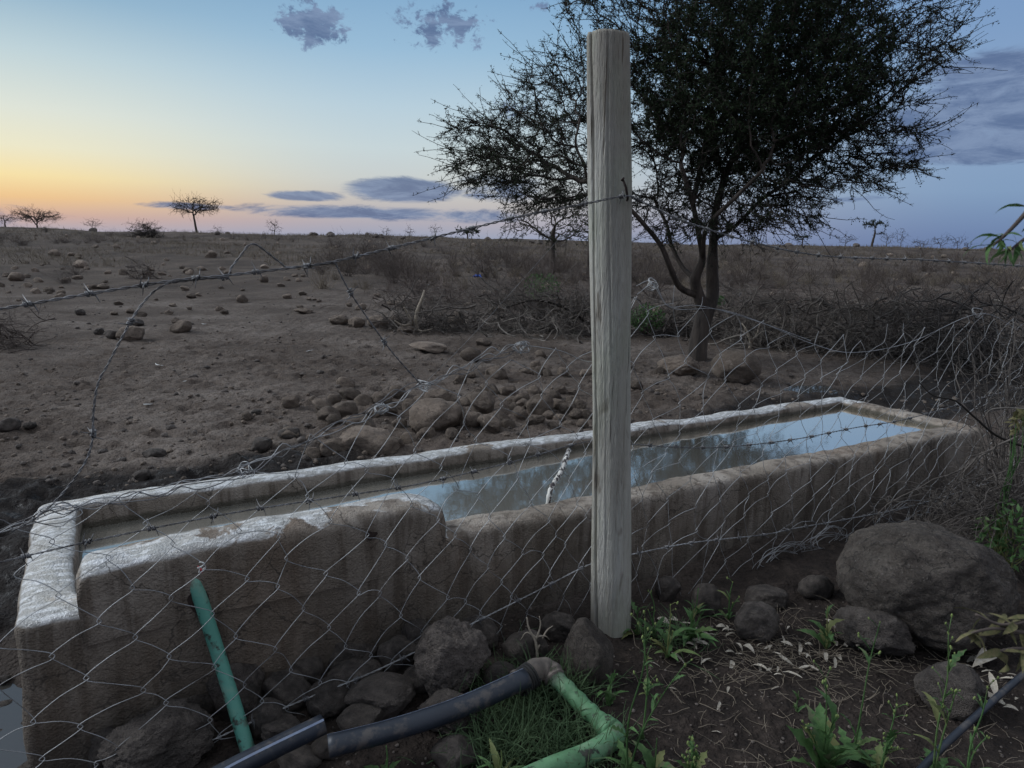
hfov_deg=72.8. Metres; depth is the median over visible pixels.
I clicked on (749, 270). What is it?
dry shrub
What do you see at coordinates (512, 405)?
rock
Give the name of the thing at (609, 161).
fence post
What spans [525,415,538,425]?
rock
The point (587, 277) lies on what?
dry shrub
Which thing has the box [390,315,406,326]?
rock
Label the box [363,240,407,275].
dry shrub
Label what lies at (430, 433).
rock
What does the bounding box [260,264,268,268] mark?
stone
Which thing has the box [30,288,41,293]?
rock
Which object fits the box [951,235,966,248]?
skyline shrub
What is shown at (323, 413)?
rock
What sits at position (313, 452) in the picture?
rock
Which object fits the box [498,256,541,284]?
dry shrub
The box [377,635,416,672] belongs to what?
rock
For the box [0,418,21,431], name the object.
rock
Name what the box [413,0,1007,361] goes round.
acacia tree
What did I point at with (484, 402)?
rock
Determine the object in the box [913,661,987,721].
rock
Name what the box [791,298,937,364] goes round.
stick pile
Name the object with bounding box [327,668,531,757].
black pipe
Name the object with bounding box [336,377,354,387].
rock
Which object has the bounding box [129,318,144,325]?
rock
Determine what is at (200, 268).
rock
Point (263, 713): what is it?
rock
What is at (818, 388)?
rock
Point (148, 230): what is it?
brush pile
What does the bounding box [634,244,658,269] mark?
dry shrub
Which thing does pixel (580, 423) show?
rock
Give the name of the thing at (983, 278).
dry shrub
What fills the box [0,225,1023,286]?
dry grass
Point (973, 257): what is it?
dry shrub
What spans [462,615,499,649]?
rock
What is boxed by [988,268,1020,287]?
dry shrub
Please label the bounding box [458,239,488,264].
dry shrub
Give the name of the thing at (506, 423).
rock
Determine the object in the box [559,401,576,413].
rock
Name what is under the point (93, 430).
hanging wire
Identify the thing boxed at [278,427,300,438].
rock
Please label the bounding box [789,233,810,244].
umbrella thorn
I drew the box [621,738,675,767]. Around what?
weed
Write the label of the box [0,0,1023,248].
sky
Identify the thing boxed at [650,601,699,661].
weed
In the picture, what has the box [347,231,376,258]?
dry shrub
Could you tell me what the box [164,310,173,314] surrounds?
stone
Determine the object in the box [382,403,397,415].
rock
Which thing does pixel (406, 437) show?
rock
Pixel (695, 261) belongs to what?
dry shrub
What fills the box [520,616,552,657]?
twig
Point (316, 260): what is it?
dry shrub
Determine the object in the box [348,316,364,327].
rock
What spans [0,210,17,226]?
bare tree
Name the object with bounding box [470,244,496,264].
dry shrub
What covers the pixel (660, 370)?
rock
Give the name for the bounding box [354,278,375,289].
grass tuft
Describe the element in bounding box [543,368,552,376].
rock
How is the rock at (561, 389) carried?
on the ground at (76, 353)
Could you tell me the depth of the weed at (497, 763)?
1.97 m
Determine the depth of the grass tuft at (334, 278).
24.54 m
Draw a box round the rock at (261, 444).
[250,436,272,452]
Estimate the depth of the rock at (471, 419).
5.67 m
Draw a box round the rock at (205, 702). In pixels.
[186,694,216,715]
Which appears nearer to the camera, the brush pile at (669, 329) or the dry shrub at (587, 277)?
the brush pile at (669, 329)
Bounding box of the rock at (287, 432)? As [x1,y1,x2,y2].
[280,426,298,438]
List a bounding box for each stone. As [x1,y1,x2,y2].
[22,282,32,286]
[53,293,65,297]
[113,301,123,304]
[125,308,134,312]
[136,311,147,316]
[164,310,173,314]
[185,269,193,274]
[186,293,196,297]
[215,306,224,310]
[236,294,247,302]
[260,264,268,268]
[298,291,306,295]
[355,303,366,309]
[462,302,472,309]
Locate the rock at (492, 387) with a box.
[479,383,498,394]
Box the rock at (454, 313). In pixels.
[448,311,463,324]
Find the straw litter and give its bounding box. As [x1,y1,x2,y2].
[568,595,1023,767]
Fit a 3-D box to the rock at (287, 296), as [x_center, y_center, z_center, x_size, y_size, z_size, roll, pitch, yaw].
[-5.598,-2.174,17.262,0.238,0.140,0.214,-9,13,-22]
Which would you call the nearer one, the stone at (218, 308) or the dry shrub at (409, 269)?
the stone at (218, 308)
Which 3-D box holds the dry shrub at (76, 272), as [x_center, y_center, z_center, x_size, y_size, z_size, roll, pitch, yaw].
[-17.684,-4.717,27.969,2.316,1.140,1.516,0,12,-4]
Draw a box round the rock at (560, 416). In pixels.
[553,414,566,421]
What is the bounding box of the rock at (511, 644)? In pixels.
[501,629,547,665]
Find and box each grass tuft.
[307,270,339,288]
[325,270,341,279]
[347,278,363,287]
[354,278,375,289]
[455,271,471,288]
[489,267,500,277]
[833,271,844,281]
[924,276,954,285]
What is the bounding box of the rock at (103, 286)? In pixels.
[97,283,109,288]
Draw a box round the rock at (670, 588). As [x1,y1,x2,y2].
[655,576,681,601]
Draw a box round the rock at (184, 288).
[180,286,189,290]
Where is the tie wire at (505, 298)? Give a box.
[423,210,585,384]
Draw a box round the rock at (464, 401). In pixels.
[460,397,470,405]
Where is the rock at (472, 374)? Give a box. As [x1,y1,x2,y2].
[465,370,475,377]
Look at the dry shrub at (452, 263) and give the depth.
33.99 m
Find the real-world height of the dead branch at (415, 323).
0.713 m
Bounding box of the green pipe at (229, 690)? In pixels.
[190,578,254,751]
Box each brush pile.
[0,281,61,352]
[119,256,167,279]
[123,219,166,237]
[320,256,632,312]
[328,274,508,335]
[459,242,645,336]
[631,284,745,340]
[663,260,873,353]
[679,255,1023,325]
[774,264,1007,367]
[848,266,1023,380]
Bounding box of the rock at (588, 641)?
[560,617,613,685]
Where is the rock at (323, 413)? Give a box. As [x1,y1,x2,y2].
[316,406,340,419]
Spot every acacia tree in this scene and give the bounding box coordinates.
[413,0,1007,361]
[500,185,588,274]
[563,208,589,277]
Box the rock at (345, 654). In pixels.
[327,642,376,670]
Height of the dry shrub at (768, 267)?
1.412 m
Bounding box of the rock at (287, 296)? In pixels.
[282,294,291,298]
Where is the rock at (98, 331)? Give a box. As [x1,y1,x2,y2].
[93,328,104,334]
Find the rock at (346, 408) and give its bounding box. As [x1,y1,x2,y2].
[332,401,357,416]
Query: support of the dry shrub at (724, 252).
on the ground at (76, 353)
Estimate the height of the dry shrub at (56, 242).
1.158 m
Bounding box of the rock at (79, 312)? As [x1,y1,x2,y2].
[74,309,85,314]
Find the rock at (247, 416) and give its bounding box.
[241,411,253,420]
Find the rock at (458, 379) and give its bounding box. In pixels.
[453,375,466,383]
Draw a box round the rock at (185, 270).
[182,268,193,272]
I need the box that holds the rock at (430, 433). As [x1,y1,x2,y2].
[416,427,435,438]
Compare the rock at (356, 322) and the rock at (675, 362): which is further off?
the rock at (356, 322)
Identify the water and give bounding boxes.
[79,407,931,563]
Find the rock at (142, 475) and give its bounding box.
[131,469,150,480]
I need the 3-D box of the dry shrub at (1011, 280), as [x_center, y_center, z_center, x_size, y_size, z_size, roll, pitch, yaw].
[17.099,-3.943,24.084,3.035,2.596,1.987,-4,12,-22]
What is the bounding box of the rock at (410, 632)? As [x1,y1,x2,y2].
[401,618,431,643]
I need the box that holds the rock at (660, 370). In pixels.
[655,367,664,373]
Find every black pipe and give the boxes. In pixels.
[212,714,326,767]
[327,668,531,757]
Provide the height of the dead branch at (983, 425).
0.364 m
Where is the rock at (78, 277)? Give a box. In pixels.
[72,275,83,279]
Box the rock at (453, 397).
[449,393,456,400]
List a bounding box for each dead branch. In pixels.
[395,290,430,331]
[506,299,588,324]
[742,324,759,347]
[804,298,866,322]
[917,380,1023,447]
[983,407,1023,417]
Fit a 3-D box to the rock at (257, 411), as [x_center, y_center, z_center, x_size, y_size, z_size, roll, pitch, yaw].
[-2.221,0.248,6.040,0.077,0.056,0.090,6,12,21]
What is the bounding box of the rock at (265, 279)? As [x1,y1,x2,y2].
[260,275,268,282]
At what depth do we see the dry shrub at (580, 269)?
28.43 m
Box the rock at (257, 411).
[251,409,261,414]
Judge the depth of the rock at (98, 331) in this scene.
10.66 m
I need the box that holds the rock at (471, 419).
[459,411,481,426]
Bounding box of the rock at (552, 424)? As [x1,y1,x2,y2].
[547,421,558,429]
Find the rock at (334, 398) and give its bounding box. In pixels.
[327,394,341,403]
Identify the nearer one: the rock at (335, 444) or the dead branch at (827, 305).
the rock at (335, 444)
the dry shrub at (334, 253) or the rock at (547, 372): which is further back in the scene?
the dry shrub at (334, 253)
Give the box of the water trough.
[14,397,983,767]
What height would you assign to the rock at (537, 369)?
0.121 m
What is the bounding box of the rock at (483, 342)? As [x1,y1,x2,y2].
[476,338,491,345]
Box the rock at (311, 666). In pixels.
[292,656,323,684]
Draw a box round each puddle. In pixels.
[0,683,26,767]
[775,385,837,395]
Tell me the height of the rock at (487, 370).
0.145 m
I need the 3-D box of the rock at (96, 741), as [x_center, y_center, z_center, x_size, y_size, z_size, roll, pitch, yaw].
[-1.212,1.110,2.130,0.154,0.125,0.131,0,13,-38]
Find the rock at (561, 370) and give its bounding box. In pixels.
[557,367,569,375]
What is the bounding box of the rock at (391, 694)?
[344,671,415,718]
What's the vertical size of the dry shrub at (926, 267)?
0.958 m
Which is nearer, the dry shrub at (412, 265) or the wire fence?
the wire fence
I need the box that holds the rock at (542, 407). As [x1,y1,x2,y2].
[526,394,553,414]
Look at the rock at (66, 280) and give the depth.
20.81 m
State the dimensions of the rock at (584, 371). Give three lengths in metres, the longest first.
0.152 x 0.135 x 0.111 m
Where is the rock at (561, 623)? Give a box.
[541,611,574,641]
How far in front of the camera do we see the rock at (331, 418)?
5.70 m
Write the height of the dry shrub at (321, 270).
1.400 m
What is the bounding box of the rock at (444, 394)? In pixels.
[424,388,449,400]
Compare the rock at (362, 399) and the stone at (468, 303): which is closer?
the rock at (362, 399)
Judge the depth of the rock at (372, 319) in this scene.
12.06 m
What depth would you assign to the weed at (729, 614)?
2.87 m
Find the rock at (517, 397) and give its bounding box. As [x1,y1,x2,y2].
[512,393,529,402]
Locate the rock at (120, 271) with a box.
[118,269,127,274]
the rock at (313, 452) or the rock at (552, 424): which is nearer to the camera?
the rock at (313, 452)
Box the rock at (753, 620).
[734,601,779,642]
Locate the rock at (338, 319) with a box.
[329,314,348,324]
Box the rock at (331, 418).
[325,414,341,425]
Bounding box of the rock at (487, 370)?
[485,366,492,374]
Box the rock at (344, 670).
[327,658,382,689]
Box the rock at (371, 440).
[339,425,399,455]
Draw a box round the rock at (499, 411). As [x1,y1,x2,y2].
[492,409,503,414]
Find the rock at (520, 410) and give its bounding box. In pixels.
[512,406,528,419]
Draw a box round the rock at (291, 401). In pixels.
[281,395,298,407]
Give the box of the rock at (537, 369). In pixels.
[534,366,544,374]
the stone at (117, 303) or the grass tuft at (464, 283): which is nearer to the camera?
the stone at (117, 303)
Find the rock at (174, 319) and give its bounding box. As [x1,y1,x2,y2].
[171,317,179,322]
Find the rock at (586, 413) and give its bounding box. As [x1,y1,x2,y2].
[581,409,592,418]
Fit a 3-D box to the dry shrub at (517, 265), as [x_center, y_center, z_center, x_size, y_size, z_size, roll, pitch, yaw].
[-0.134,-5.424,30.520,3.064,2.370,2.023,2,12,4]
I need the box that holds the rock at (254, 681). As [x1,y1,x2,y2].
[206,663,264,720]
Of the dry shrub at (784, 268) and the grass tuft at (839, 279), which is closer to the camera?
the grass tuft at (839, 279)
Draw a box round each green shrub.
[524,273,560,320]
[554,301,590,325]
[631,303,664,334]
[717,295,725,333]
[971,498,1023,571]
[993,408,1023,550]
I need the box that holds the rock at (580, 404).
[575,399,585,408]
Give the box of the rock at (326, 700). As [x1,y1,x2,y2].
[305,676,348,718]
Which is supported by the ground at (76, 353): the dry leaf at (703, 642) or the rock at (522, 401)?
the rock at (522, 401)
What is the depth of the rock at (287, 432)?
5.32 m
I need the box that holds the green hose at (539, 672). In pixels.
[509,657,625,767]
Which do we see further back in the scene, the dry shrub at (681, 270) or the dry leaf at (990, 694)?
the dry shrub at (681, 270)
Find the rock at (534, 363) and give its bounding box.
[530,361,540,367]
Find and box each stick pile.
[454,286,590,342]
[708,284,845,353]
[719,273,1016,340]
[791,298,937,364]
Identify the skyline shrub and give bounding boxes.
[80,218,105,227]
[266,221,280,234]
[837,232,860,245]
[880,228,897,245]
[911,239,929,246]
[931,234,949,247]
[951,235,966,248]
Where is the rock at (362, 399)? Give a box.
[353,394,373,405]
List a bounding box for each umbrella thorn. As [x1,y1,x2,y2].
[455,226,480,238]
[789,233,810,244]
[862,219,888,246]
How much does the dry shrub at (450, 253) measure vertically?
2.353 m
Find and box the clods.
[0,246,1019,486]
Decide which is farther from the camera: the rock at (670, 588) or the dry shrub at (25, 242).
the dry shrub at (25, 242)
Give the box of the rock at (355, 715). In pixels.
[336,703,386,730]
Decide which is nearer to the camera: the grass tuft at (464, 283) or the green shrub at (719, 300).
the green shrub at (719, 300)
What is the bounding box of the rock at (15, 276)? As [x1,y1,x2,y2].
[7,272,24,280]
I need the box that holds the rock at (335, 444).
[320,438,346,456]
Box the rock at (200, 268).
[196,266,206,270]
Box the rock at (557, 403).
[553,398,564,409]
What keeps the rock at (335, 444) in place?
on the ground at (76, 353)
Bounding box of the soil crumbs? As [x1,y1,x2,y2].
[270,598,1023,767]
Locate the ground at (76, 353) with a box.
[0,227,1023,767]
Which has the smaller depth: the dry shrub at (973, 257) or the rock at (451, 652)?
the rock at (451, 652)
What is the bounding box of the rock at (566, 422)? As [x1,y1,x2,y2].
[562,420,573,425]
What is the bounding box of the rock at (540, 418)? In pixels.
[530,415,544,422]
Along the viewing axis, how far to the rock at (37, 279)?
20.46 m
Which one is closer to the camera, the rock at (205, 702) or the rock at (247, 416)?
the rock at (205, 702)
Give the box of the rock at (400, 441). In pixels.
[391,436,404,447]
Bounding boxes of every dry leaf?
[697,640,708,644]
[743,643,754,653]
[778,654,792,664]
[824,652,827,661]
[972,647,996,666]
[988,672,997,693]
[988,691,1004,704]
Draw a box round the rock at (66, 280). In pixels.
[60,277,70,282]
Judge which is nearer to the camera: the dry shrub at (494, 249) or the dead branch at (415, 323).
the dead branch at (415, 323)
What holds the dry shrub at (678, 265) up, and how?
on the ground at (76, 353)
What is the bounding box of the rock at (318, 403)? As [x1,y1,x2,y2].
[312,398,331,410]
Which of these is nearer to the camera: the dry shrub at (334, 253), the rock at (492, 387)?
the rock at (492, 387)
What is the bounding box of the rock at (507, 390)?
[499,385,515,395]
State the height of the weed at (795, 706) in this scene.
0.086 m
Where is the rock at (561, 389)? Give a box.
[555,386,565,393]
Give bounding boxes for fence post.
[587,29,631,637]
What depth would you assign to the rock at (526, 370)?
8.04 m
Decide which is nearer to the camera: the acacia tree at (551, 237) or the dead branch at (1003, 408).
the dead branch at (1003, 408)
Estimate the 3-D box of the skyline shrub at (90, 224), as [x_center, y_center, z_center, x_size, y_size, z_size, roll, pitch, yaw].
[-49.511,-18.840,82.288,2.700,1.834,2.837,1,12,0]
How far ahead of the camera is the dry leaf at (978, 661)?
2.55 m
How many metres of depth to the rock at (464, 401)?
6.45 m
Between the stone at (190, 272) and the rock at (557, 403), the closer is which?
the rock at (557, 403)
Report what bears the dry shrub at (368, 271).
on the ground at (76, 353)
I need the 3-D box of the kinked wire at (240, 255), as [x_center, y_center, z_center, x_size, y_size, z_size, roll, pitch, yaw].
[-0.692,-0.325,1.882,0.430,0.112,0.052,-5,13,-28]
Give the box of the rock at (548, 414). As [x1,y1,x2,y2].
[542,410,554,418]
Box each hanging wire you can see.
[11,280,171,532]
[334,262,419,383]
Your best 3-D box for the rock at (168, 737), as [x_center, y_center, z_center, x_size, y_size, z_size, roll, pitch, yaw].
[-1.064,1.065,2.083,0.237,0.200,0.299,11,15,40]
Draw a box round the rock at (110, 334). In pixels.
[104,330,116,338]
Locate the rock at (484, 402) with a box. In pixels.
[466,391,494,413]
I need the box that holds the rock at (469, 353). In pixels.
[459,347,480,360]
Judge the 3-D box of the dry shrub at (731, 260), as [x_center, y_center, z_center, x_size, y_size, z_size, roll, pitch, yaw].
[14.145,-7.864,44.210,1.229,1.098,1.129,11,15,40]
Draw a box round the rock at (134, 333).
[115,326,144,340]
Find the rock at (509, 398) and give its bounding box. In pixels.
[506,396,514,401]
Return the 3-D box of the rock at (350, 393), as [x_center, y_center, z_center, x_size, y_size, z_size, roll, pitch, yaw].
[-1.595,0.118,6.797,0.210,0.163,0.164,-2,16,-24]
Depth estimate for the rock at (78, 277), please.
24.08 m
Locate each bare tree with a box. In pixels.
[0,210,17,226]
[9,204,63,227]
[164,189,222,231]
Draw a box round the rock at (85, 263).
[72,260,87,267]
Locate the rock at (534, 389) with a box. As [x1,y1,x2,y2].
[527,385,541,394]
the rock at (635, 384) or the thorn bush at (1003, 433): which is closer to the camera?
the thorn bush at (1003, 433)
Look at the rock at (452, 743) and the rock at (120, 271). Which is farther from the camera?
the rock at (120, 271)
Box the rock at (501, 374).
[488,365,507,379]
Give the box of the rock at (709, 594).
[691,583,720,616]
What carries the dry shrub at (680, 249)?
on the ground at (76, 353)
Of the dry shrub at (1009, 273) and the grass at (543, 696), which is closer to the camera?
the grass at (543, 696)
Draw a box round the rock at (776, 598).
[744,584,788,610]
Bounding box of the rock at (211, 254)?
[205,250,216,257]
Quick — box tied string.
[197,562,204,572]
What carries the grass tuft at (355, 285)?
on the ground at (76, 353)
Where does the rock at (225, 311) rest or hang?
on the ground at (76, 353)
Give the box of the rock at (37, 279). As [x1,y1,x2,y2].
[33,277,43,281]
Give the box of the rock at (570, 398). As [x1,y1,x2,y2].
[566,395,579,401]
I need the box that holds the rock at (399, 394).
[388,385,405,398]
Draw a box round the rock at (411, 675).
[403,665,426,693]
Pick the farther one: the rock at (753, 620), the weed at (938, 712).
the rock at (753, 620)
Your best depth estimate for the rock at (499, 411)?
5.99 m
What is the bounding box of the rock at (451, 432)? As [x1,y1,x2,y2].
[445,427,459,438]
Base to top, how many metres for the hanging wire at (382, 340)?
0.379 m
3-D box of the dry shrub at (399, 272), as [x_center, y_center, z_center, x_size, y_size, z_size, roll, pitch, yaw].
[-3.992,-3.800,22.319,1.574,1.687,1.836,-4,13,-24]
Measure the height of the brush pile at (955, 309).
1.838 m
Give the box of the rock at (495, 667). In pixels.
[482,661,515,685]
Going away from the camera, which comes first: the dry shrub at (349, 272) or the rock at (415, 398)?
the rock at (415, 398)
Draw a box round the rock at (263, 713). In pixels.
[247,697,286,738]
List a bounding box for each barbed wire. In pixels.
[0,191,1023,312]
[0,384,1023,565]
[212,482,988,739]
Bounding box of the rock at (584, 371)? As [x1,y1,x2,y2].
[579,369,591,376]
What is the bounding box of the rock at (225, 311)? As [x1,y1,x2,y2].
[220,309,228,313]
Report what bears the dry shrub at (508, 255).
on the ground at (76, 353)
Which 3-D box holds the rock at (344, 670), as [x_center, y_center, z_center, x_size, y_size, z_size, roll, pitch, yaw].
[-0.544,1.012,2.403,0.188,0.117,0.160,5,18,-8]
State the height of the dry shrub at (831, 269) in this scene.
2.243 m
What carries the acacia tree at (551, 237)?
on the ground at (76, 353)
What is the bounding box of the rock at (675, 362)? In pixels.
[657,354,699,375]
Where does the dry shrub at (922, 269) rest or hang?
on the ground at (76, 353)
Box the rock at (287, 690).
[262,668,311,713]
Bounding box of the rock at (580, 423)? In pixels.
[576,419,588,428]
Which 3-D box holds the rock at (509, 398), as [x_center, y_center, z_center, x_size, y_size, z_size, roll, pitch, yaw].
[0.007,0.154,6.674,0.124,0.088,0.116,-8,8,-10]
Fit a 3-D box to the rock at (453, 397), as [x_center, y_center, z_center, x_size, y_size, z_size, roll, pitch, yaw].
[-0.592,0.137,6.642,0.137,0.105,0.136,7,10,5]
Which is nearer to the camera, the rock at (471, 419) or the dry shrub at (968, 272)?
the rock at (471, 419)
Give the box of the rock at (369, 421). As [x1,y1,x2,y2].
[342,414,375,428]
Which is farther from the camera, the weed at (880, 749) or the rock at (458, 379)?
the rock at (458, 379)
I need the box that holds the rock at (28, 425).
[22,422,36,428]
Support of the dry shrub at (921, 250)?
on the ground at (76, 353)
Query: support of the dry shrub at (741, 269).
on the ground at (76, 353)
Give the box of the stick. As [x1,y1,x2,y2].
[546,449,570,503]
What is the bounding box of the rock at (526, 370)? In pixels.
[519,368,530,373]
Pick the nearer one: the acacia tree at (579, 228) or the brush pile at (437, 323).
the brush pile at (437, 323)
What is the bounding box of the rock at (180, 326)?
[169,320,191,332]
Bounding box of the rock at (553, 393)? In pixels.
[548,389,561,398]
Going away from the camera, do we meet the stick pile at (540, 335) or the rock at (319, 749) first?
the rock at (319, 749)
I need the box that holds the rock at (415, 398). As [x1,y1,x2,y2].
[413,396,422,400]
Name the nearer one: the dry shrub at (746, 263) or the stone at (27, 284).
the stone at (27, 284)
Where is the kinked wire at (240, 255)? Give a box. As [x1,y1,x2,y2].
[171,243,335,283]
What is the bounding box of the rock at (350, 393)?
[338,387,358,399]
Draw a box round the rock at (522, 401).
[516,398,527,406]
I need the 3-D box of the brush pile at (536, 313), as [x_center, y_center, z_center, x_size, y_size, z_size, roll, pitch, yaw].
[0.595,-1.406,11.820,3.418,2.048,2.176,6,12,21]
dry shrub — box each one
[11,234,35,245]
[33,253,93,274]
[43,266,76,283]
[45,235,65,243]
[79,233,96,242]
[295,243,333,271]
[303,249,340,274]
[316,226,377,276]
[322,243,351,264]
[322,249,344,263]
[323,225,372,271]
[330,238,349,251]
[330,250,359,271]
[335,240,380,273]
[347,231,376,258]
[355,242,394,270]
[355,254,388,274]
[359,233,392,255]
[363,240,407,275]
[363,242,407,283]
[370,233,422,267]
[371,251,412,275]
[372,237,418,278]
[378,246,451,292]
[378,252,430,283]
[378,272,404,291]
[379,249,431,280]
[394,257,426,276]
[406,255,446,282]
[434,236,463,266]
[443,250,464,270]
[444,256,463,275]
[457,234,500,278]
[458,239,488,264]
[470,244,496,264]
[478,239,511,259]
[480,237,538,273]
[483,251,511,273]
[492,236,526,267]
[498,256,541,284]
[506,244,549,275]
[513,241,578,284]
[518,250,561,278]
[534,248,564,268]
[545,249,585,271]
[546,245,577,272]
[556,247,579,271]
[568,253,588,280]
[575,257,641,288]
[575,269,589,285]
[631,242,653,270]
[631,244,691,298]
[631,251,662,282]
[631,274,640,293]
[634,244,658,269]
[638,237,654,253]
[651,248,691,283]
[653,252,695,281]
[657,259,694,280]
[667,242,691,257]
[667,243,706,270]
[674,247,694,265]
[686,253,718,271]
[717,241,734,260]
[718,252,778,282]
[719,259,757,291]
[722,260,755,285]
[726,255,742,267]
[727,246,768,286]
[731,243,751,260]
[731,249,753,264]
[734,253,757,270]
[753,252,791,279]
[753,268,783,287]
[754,237,783,261]
[764,270,787,287]
[777,254,807,277]
[779,244,797,266]
[785,256,840,283]
[816,247,856,277]
[826,259,854,278]
[829,260,903,292]
[845,250,895,284]
[846,250,899,291]
[865,257,934,296]
[893,253,941,284]
[894,268,917,284]
[911,248,951,271]
[915,244,931,255]
[915,268,956,296]
[917,262,936,271]
[925,252,951,271]
[925,259,975,283]
[927,266,961,287]
[937,245,976,266]
[947,259,983,279]
[956,271,1002,294]
[959,262,999,285]
[963,238,1023,294]
[964,246,985,261]
[969,257,997,274]
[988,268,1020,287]
[993,263,1022,284]
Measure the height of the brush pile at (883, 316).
1.766 m
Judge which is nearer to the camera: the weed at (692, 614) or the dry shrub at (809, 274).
the weed at (692, 614)
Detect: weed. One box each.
[364,745,400,767]
[477,738,523,767]
[597,671,628,705]
[605,610,692,767]
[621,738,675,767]
[622,599,652,638]
[637,637,663,738]
[638,590,664,642]
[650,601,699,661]
[660,588,721,646]
[675,735,707,767]
[714,577,739,619]
[786,660,876,767]
[792,690,805,711]
[798,604,843,648]
[838,617,893,764]
[858,693,909,767]
[914,614,966,767]
[949,676,998,767]
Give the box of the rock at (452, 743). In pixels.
[431,734,484,767]
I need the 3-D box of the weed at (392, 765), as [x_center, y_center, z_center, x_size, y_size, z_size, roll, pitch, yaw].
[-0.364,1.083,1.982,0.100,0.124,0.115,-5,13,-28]
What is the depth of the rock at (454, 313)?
12.73 m
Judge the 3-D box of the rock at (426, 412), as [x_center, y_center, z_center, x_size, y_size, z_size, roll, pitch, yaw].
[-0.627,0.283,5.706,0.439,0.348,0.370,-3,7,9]
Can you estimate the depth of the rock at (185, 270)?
28.57 m
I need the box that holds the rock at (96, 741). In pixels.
[87,725,115,767]
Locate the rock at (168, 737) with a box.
[97,698,213,767]
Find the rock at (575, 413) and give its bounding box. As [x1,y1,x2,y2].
[568,408,581,418]
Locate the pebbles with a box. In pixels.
[0,248,1023,490]
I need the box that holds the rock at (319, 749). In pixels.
[311,732,342,759]
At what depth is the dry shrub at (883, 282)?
22.67 m
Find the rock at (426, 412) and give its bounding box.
[409,398,461,431]
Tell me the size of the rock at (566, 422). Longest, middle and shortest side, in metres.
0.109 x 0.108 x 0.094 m
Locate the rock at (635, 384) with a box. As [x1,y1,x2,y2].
[631,380,642,389]
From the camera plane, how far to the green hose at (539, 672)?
2.13 m
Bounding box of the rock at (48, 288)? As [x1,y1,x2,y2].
[43,286,54,291]
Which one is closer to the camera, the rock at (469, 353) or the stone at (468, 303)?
the rock at (469, 353)
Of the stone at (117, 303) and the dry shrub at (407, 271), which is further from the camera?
the dry shrub at (407, 271)
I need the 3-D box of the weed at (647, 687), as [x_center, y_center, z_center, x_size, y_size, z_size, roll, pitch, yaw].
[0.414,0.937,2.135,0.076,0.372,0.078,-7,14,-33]
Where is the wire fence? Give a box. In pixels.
[0,277,1023,767]
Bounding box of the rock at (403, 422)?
[392,418,406,427]
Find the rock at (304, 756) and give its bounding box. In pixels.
[277,745,322,767]
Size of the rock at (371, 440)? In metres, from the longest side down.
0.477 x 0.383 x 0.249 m
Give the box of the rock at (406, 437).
[401,432,417,443]
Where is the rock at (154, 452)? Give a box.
[142,448,166,457]
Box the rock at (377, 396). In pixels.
[371,391,392,404]
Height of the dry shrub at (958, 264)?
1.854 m
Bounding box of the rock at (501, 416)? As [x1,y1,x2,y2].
[497,413,509,420]
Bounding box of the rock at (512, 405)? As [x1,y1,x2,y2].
[509,402,517,410]
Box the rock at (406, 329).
[397,326,413,332]
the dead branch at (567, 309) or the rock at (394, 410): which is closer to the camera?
the rock at (394, 410)
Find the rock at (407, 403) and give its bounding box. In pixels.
[402,398,415,410]
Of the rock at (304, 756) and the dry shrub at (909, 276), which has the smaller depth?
the rock at (304, 756)
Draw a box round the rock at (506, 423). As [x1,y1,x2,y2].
[501,419,514,427]
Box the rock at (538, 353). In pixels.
[535,350,545,356]
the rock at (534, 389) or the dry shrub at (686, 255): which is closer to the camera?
the rock at (534, 389)
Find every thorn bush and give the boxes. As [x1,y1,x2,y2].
[825,429,1023,580]
[927,283,1023,536]
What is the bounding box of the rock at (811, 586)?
[797,575,834,599]
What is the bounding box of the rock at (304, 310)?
[293,308,312,313]
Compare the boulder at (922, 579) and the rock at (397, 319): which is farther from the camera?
the rock at (397, 319)
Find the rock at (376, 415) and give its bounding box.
[370,409,380,417]
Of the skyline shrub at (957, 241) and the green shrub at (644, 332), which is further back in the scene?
the skyline shrub at (957, 241)
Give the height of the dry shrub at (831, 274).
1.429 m
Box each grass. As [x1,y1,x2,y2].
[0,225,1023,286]
[397,604,724,767]
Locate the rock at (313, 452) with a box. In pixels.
[304,447,321,458]
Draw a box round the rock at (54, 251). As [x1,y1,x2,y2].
[47,249,61,255]
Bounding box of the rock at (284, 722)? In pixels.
[261,713,299,740]
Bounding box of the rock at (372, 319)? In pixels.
[367,315,389,328]
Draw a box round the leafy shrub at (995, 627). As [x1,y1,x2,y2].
[955,203,1023,673]
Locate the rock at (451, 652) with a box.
[413,615,490,697]
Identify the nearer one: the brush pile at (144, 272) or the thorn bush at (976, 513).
the thorn bush at (976, 513)
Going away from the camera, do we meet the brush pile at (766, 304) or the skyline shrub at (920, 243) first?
the brush pile at (766, 304)
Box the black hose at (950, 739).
[916,671,1023,767]
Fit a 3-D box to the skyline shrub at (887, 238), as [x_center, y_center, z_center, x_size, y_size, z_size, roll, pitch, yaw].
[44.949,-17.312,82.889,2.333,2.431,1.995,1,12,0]
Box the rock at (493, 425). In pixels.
[477,413,501,432]
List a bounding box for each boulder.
[711,349,761,383]
[836,520,1020,652]
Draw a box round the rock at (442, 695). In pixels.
[419,688,481,734]
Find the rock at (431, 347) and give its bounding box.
[409,341,447,352]
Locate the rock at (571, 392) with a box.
[565,389,576,395]
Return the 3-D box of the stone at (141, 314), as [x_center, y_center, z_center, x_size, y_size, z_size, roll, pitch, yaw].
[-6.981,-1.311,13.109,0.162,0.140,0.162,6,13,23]
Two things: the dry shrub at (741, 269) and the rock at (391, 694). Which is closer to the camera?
the rock at (391, 694)
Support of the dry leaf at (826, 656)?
on the ground at (76, 353)
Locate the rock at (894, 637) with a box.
[833,605,915,655]

